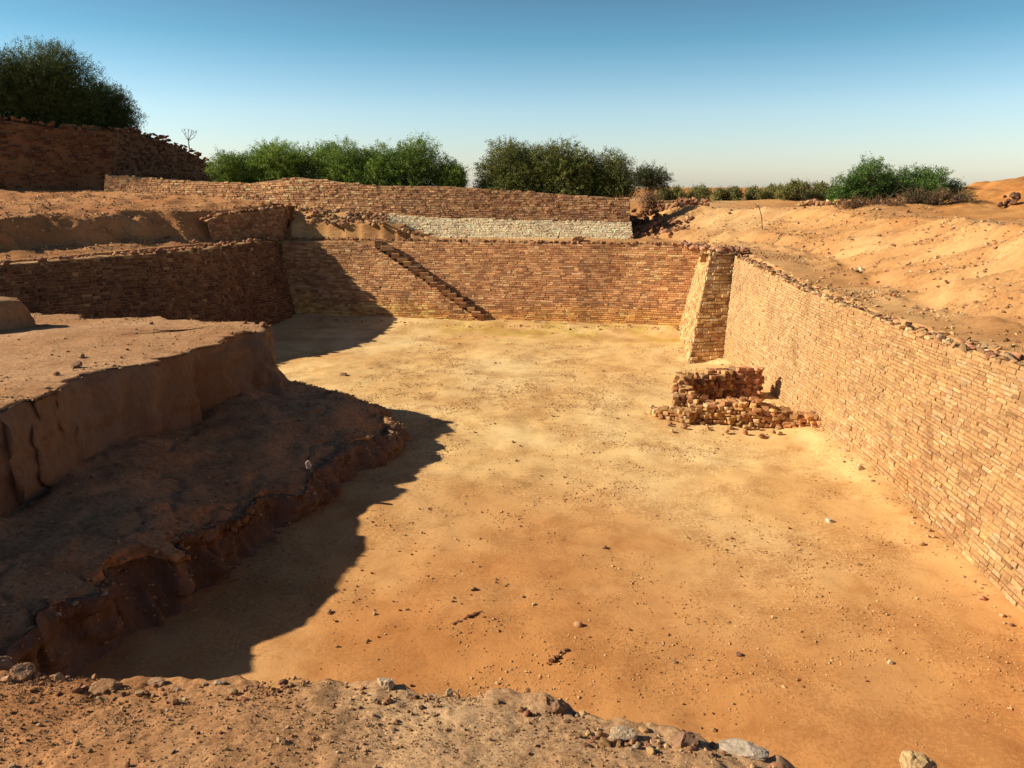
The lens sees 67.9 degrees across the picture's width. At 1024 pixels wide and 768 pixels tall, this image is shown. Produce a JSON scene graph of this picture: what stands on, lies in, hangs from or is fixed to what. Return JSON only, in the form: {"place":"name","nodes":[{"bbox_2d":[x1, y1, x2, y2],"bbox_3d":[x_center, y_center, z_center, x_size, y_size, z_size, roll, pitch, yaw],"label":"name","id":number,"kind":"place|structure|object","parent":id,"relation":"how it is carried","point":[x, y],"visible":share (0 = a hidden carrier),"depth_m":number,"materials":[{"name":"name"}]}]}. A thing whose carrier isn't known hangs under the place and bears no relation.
{"place":"outdoors","nodes":[
{"label":"outdoors","id":0,"kind":"place"},
{"bbox_2d":[0,313,291,515],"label":"earth bank","id":1,"kind":"structure","parent":0,"point":[53,436],"depth_m":21.37,"materials":[{"name":"soil"}]},
{"bbox_2d":[0,297,35,330],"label":"earth block","id":2,"kind":"structure","parent":1,"relation":"on","point":[15,313],"depth_m":26.83,"materials":[{"name":"soil"}]},
{"bbox_2d":[0,313,409,678],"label":"clay clods","id":3,"kind":"object","parent":1,"relation":"on","point":[77,364],"visible":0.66,"depth_m":18.33,"materials":[{"name":"brown soil"}]},
{"bbox_2d":[0,123,1023,767],"bbox_3d":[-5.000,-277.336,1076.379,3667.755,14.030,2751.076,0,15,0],"label":"ground","id":4,"kind":"structure","parent":0,"point":[856,723],"depth_m":18.83,"materials":[{"name":"soil"}]},
{"bbox_2d":[0,45,51,122],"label":"hill bush","id":5,"kind":"object","parent":4,"relation":"on","point":[10,105],"visible":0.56,"depth_m":57.13,"materials":[{"name":"green plant"}]},
{"bbox_2d":[0,34,113,128],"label":"hill bush","id":6,"kind":"object","parent":4,"relation":"on","point":[62,92],"visible":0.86,"depth_m":58.07,"materials":[{"name":"green plant"}]},
{"bbox_2d":[70,76,147,131],"bbox_3d":[-33.737,-22.700,62.300,7.000,5.230,6.481,0,15,0],"label":"hill bush","id":7,"kind":"object","parent":4,"relation":"on","point":[122,113],"visible":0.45,"depth_m":61.90,"materials":[{"name":"green plant"}]},
{"bbox_2d":[0,116,221,189],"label":"hill revetment","id":8,"kind":"object","parent":4,"relation":"on","point":[48,156],"visible":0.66,"depth_m":57.43,"materials":[{"name":"stone"}]},
{"bbox_2d":[181,128,196,148],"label":"dead sapling","id":9,"kind":"object","parent":8,"relation":"on","point":[188,138],"visible":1,"depth_m":68.58,"materials":[{"name":"brown plant"}]},
{"bbox_2d":[0,236,295,324],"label":"brick wall","id":10,"kind":"structure","parent":4,"relation":"on","point":[238,281],"depth_m":40.41,"materials":[{"name":"brick"}]},
{"bbox_2d":[0,380,410,682],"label":"earth shelf","id":11,"kind":"object","parent":4,"relation":"on","point":[283,511],"visible":0.81,"depth_m":17.52,"materials":[{"name":"soil"}]},
{"bbox_2d":[306,460,311,468],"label":"loose rock","id":12,"kind":"object","parent":11,"relation":"on","point":[308,464],"visible":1,"depth_m":20.85,"materials":[{"name":"beige stone"}]},
{"bbox_2d":[202,144,273,182],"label":"green bush","id":13,"kind":"object","parent":4,"relation":"on","point":[231,167],"visible":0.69,"depth_m":56.17,"materials":[{"name":"green plant"}]},
{"bbox_2d":[199,204,290,241],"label":"retaining wall","id":14,"kind":"structure","parent":4,"relation":"on","point":[254,223],"depth_m":50.45,"materials":[{"name":"brick"}]},
{"bbox_2d":[247,136,343,181],"bbox_3d":[-15.759,-16.460,56.974,7.979,4.159,6.341,0,15,0],"label":"green bush","id":15,"kind":"object","parent":4,"relation":"on","point":[283,161],"visible":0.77,"depth_m":56.02,"materials":[{"name":"green plant"}]},
{"bbox_2d":[316,135,387,184],"bbox_3d":[-11.591,-16.220,56.224,6.606,4.163,5.677,0,15,0],"label":"green bush","id":16,"kind":"object","parent":4,"relation":"on","point":[351,160],"visible":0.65,"depth_m":54.98,"materials":[{"name":"green plant"}]},
{"bbox_2d":[292,205,432,235],"bbox_3d":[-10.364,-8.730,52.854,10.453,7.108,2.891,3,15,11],"label":"rubble slope","id":17,"kind":"structure","parent":4,"relation":"on","point":[373,220],"depth_m":52.49,"materials":[{"name":"brown stone"}]},
{"bbox_2d":[104,174,633,238],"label":"brick wall","id":18,"kind":"structure","parent":4,"relation":"on","point":[449,212],"depth_m":52.62,"materials":[{"name":"brick"}]},
{"bbox_2d":[0,669,794,767],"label":"foreground ledge","id":19,"kind":"object","parent":4,"relation":"on","point":[511,701],"visible":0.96,"depth_m":4.01,"materials":[{"name":"brown soil"}]},
{"bbox_2d":[0,656,15,669],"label":"loose rock","id":20,"kind":"object","parent":19,"relation":"on","point":[7,663],"visible":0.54,"depth_m":4.71,"materials":[{"name":"brown stone"}]},
{"bbox_2d":[10,662,34,679],"bbox_3d":[-2.978,1.766,4.620,0.132,0.119,0.108,0,15,0],"label":"loose rock","id":21,"kind":"object","parent":19,"relation":"on","point":[18,670],"visible":0.78,"depth_m":4.61,"materials":[{"name":"brown stone"}]},
{"bbox_2d":[88,678,122,695],"bbox_3d":[-2.394,1.799,4.464,0.194,0.091,0.115,0,15,0],"label":"loose rock","id":22,"kind":"object","parent":19,"relation":"on","point":[103,684],"visible":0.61,"depth_m":4.46,"materials":[{"name":"brown stone"}]},
{"bbox_2d":[147,677,164,686],"bbox_3d":[-2.133,1.803,4.567,0.135,0.069,0.079,8,16,27],"label":"loose rock","id":23,"kind":"object","parent":19,"relation":"on","point":[158,681],"visible":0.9,"depth_m":4.54,"materials":[{"name":"beige stone"}]},
{"bbox_2d":[213,680,224,684],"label":"loose rock","id":24,"kind":"object","parent":19,"relation":"on","point":[217,682],"visible":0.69,"depth_m":4.55,"materials":[{"name":"beige stone"}]},
{"bbox_2d":[276,737,286,744],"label":"loose rock","id":25,"kind":"object","parent":19,"relation":"on","point":[279,740],"visible":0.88,"depth_m":3.82,"materials":[{"name":"beige stone"}]},
{"bbox_2d":[377,677,394,689],"bbox_3d":[-0.751,1.792,4.520,0.109,0.099,0.075,0,15,0],"label":"loose rock","id":26,"kind":"object","parent":19,"relation":"on","point":[386,683],"visible":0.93,"depth_m":4.49,"materials":[{"name":"beige stone"}]},
{"bbox_2d":[0,672,782,767],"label":"ledge rubble","id":27,"kind":"object","parent":19,"relation":"on","point":[603,742],"visible":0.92,"depth_m":4.34,"materials":[{"name":"brown stone"}]},
{"bbox_2d":[0,674,796,767],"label":"ledge gravel","id":28,"kind":"structure","parent":19,"relation":"on","point":[388,700],"depth_m":4.05,"materials":[{"name":"brown gravel"}]},
{"bbox_2d":[445,688,452,696],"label":"loose rock","id":29,"kind":"object","parent":19,"relation":"on","point":[449,692],"visible":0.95,"depth_m":4.46,"materials":[{"name":"grey stone"}]},
{"bbox_2d":[539,696,548,703],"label":"loose rock","id":30,"kind":"object","parent":19,"relation":"on","point":[545,699],"visible":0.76,"depth_m":4.37,"materials":[{"name":"beige stone"}]},
{"bbox_2d":[550,698,567,714],"bbox_3d":[0.278,1.853,4.327,0.118,0.111,0.088,-8,17,-29],"label":"loose rock","id":31,"kind":"object","parent":19,"relation":"on","point":[560,705],"visible":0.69,"depth_m":4.29,"materials":[{"name":"brown stone"}]},
{"bbox_2d":[609,725,637,741],"bbox_3d":[0.591,1.881,4.067,0.160,0.075,0.112,0,15,0],"label":"loose rock","id":32,"kind":"object","parent":19,"relation":"on","point":[622,733],"visible":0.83,"depth_m":4.04,"materials":[{"name":"beige stone"}]},
{"bbox_2d":[670,731,700,747],"bbox_3d":[0.924,1.909,4.038,0.172,0.115,0.128,0,15,0],"label":"loose rock","id":33,"kind":"object","parent":19,"relation":"on","point":[683,739],"visible":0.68,"depth_m":4.02,"materials":[{"name":"brown stone"}]},
{"bbox_2d":[717,738,768,761],"bbox_3d":[1.222,1.938,4.023,0.264,0.073,0.120,5,15,20],"label":"loose rock","id":34,"kind":"object","parent":19,"relation":"on","point":[743,748],"visible":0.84,"depth_m":4.00,"materials":[{"name":"grey stone"}]},
{"bbox_2d":[354,128,463,185],"bbox_3d":[-7.486,-16.222,55.965,8.620,4.954,6.457,0,15,0],"label":"green bush","id":35,"kind":"object","parent":4,"relation":"on","point":[406,165],"visible":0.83,"depth_m":54.76,"materials":[{"name":"green plant"}]},
{"bbox_2d":[433,159,470,187],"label":"green bush","id":36,"kind":"object","parent":4,"relation":"on","point":[455,176],"visible":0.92,"depth_m":54.39,"materials":[{"name":"green plant"}]},
{"bbox_2d":[452,611,481,624],"bbox_3d":[-0.905,4.723,15.401,0.761,0.087,0.123,-12,18,-38],"label":"crust crack","id":37,"kind":"object","parent":4,"relation":"on","point":[473,614],"visible":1,"depth_m":15.39,"materials":[{"name":"brown soil"}]},
{"bbox_2d":[276,237,699,327],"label":"brick wall","id":38,"kind":"structure","parent":4,"relation":"on","point":[600,283],"depth_m":48.73,"materials":[{"name":"brick"}]},
{"bbox_2d":[571,236,584,241],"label":"loose rock","id":39,"kind":"object","parent":38,"relation":"on","point":[578,238],"visible":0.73,"depth_m":48.88,"materials":[{"name":"beige stone"}]},
{"bbox_2d":[470,135,540,191],"bbox_3d":[-0.333,-15.702,55.450,6.126,4.874,5.583,0,15,0],"label":"dark bush","id":40,"kind":"object","parent":4,"relation":"on","point":[501,172],"visible":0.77,"depth_m":54.40,"materials":[{"name":"green plant"}]},
{"bbox_2d":[0,190,1023,351],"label":"slope stones","id":41,"kind":"object","parent":4,"relation":"on","point":[860,268],"visible":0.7,"depth_m":38.61,"materials":[{"name":"brown stone"}]},
{"bbox_2d":[508,134,603,194],"bbox_3d":[3.152,-15.493,54.712,7.167,4.999,6.004,3,15,12],"label":"dark bush","id":42,"kind":"object","parent":4,"relation":"on","point":[554,169],"visible":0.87,"depth_m":53.78,"materials":[{"name":"green plant"}]},
{"bbox_2d":[546,648,569,663],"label":"rocks","id":43,"kind":"object","parent":4,"relation":"on","point":[554,657],"visible":1,"depth_m":14.11,"materials":[{"name":"brown stone"}]},
{"bbox_2d":[574,621,581,626],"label":"loose rock","id":44,"kind":"object","parent":4,"relation":"on","point":[577,623],"visible":1,"depth_m":15.11,"materials":[{"name":"beige stone"}]},
{"bbox_2d":[560,146,642,201],"bbox_3d":[6.313,-14.902,54.625,6.010,4.310,5.562,0,15,0],"label":"dark bush","id":45,"kind":"object","parent":4,"relation":"on","point":[614,183],"visible":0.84,"depth_m":53.69,"materials":[{"name":"green plant"}]},
{"bbox_2d":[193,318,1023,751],"bbox_3d":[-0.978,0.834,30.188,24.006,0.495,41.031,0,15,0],"label":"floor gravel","id":46,"kind":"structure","parent":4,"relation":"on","point":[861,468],"depth_m":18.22,"materials":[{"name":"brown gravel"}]},
{"bbox_2d":[635,189,663,213],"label":"dry shrub","id":47,"kind":"object","parent":4,"relation":"on","point":[650,200],"visible":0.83,"depth_m":60.07,"materials":[{"name":"brown plant"}]},
{"bbox_2d":[631,159,674,193],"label":"bush","id":48,"kind":"object","parent":4,"relation":"on","point":[651,179],"visible":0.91,"depth_m":63.10,"materials":[{"name":"green plant"}]},
{"bbox_2d":[629,216,693,238],"bbox_3d":[9.387,-11.307,52.110,6.469,2.707,4.884,0,15,0],"label":"rubble heap","id":49,"kind":"object","parent":4,"relation":"on","point":[647,230],"visible":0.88,"depth_m":51.78,"materials":[{"name":"brown stone"}]},
{"bbox_2d":[630,197,709,226],"bbox_3d":[11.983,-13.198,58.585,6.253,2.345,9.546,0,15,0],"label":"rubble heap","id":50,"kind":"object","parent":4,"relation":"on","point":[693,201],"visible":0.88,"depth_m":57.73,"materials":[{"name":"brown stone"}]},
{"bbox_2d":[654,183,713,200],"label":"scrub bush","id":51,"kind":"object","parent":4,"relation":"on","point":[697,192],"visible":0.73,"depth_m":73.45,"materials":[{"name":"green plant"}]},
{"bbox_2d":[678,240,750,363],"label":"stone buttress","id":52,"kind":"structure","parent":4,"relation":"on","point":[703,323],"depth_m":38.59,"materials":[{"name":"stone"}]},
{"bbox_2d":[615,366,821,436],"bbox_3d":[8.689,0.763,28.301,6.909,1.520,7.168,-12,18,-38],"label":"rubble enclosure","id":53,"kind":"object","parent":4,"relation":"on","point":[729,396],"visible":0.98,"depth_m":28.35,"materials":[{"name":"beige brick"}]},
{"bbox_2d":[711,185,774,200],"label":"scrub bush","id":54,"kind":"object","parent":4,"relation":"on","point":[733,193],"visible":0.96,"depth_m":67.33,"materials":[{"name":"green plant"}]},
{"bbox_2d":[743,182,794,199],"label":"scrub bush","id":55,"kind":"object","parent":4,"relation":"on","point":[769,187],"visible":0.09,"depth_m":81.42,"materials":[{"name":"green plant"}]},
{"bbox_2d":[768,178,840,200],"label":"scrub bush","id":56,"kind":"object","parent":4,"relation":"on","point":[800,190],"visible":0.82,"depth_m":65.17,"materials":[{"name":"green plant"}]},
{"bbox_2d":[825,518,832,522],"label":"loose rock","id":57,"kind":"object","parent":4,"relation":"on","point":[829,520],"visible":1,"depth_m":19.88,"materials":[{"name":"beige stone"}]},
{"bbox_2d":[795,199,908,206],"bbox_3d":[21.774,-11.482,48.472,6.854,0.874,4.799,0,15,0],"label":"rubble heap","id":58,"kind":"object","parent":4,"relation":"on","point":[815,202],"visible":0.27,"depth_m":47.95,"materials":[{"name":"brown stone"}]},
{"bbox_2d":[820,151,906,204],"bbox_3d":[22.480,-12.708,48.305,5.317,4.064,4.364,-7,16,-26],"label":"green bush","id":59,"kind":"object","parent":4,"relation":"on","point":[869,178],"visible":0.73,"depth_m":47.75,"materials":[{"name":"green plant"}]},
{"bbox_2d":[723,253,1023,612],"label":"brick wall","id":60,"kind":"structure","parent":4,"relation":"on","point":[928,426],"depth_m":21.29,"materials":[{"name":"brick"}]},
{"bbox_2d":[834,182,919,209],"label":"dry shrub","id":61,"kind":"object","parent":4,"relation":"on","point":[898,202],"visible":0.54,"depth_m":44.50,"materials":[{"name":"brown plant"}]},
{"bbox_2d":[899,750,936,767],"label":"loose rock","id":62,"kind":"object","parent":4,"relation":"on","point":[911,759],"visible":1,"depth_m":4.07,"materials":[{"name":"beige stone"}]},
{"bbox_2d":[880,162,968,199],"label":"green bush","id":63,"kind":"object","parent":4,"relation":"on","point":[924,177],"visible":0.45,"depth_m":48.91,"materials":[{"name":"green plant"}]},
{"bbox_2d":[896,181,977,204],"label":"dry shrub","id":64,"kind":"object","parent":4,"relation":"on","point":[937,197],"visible":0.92,"depth_m":44.96,"materials":[{"name":"brown plant"}]},
{"bbox_2d":[997,192,1020,207],"bbox_3d":[28.031,-10.389,42.858,1.104,0.865,0.984,9,17,32],"label":"dark rock pile","id":65,"kind":"object","parent":4,"relation":"on","point":[1015,196],"visible":1,"depth_m":42.73,"materials":[{"name":"brown stone"}]},
{"bbox_2d":[0,0,1023,187],"label":"sky","id":66,"kind":"structure","parent":0,"point":[721,93],"materials":[{"name":"blue"}]}
]}

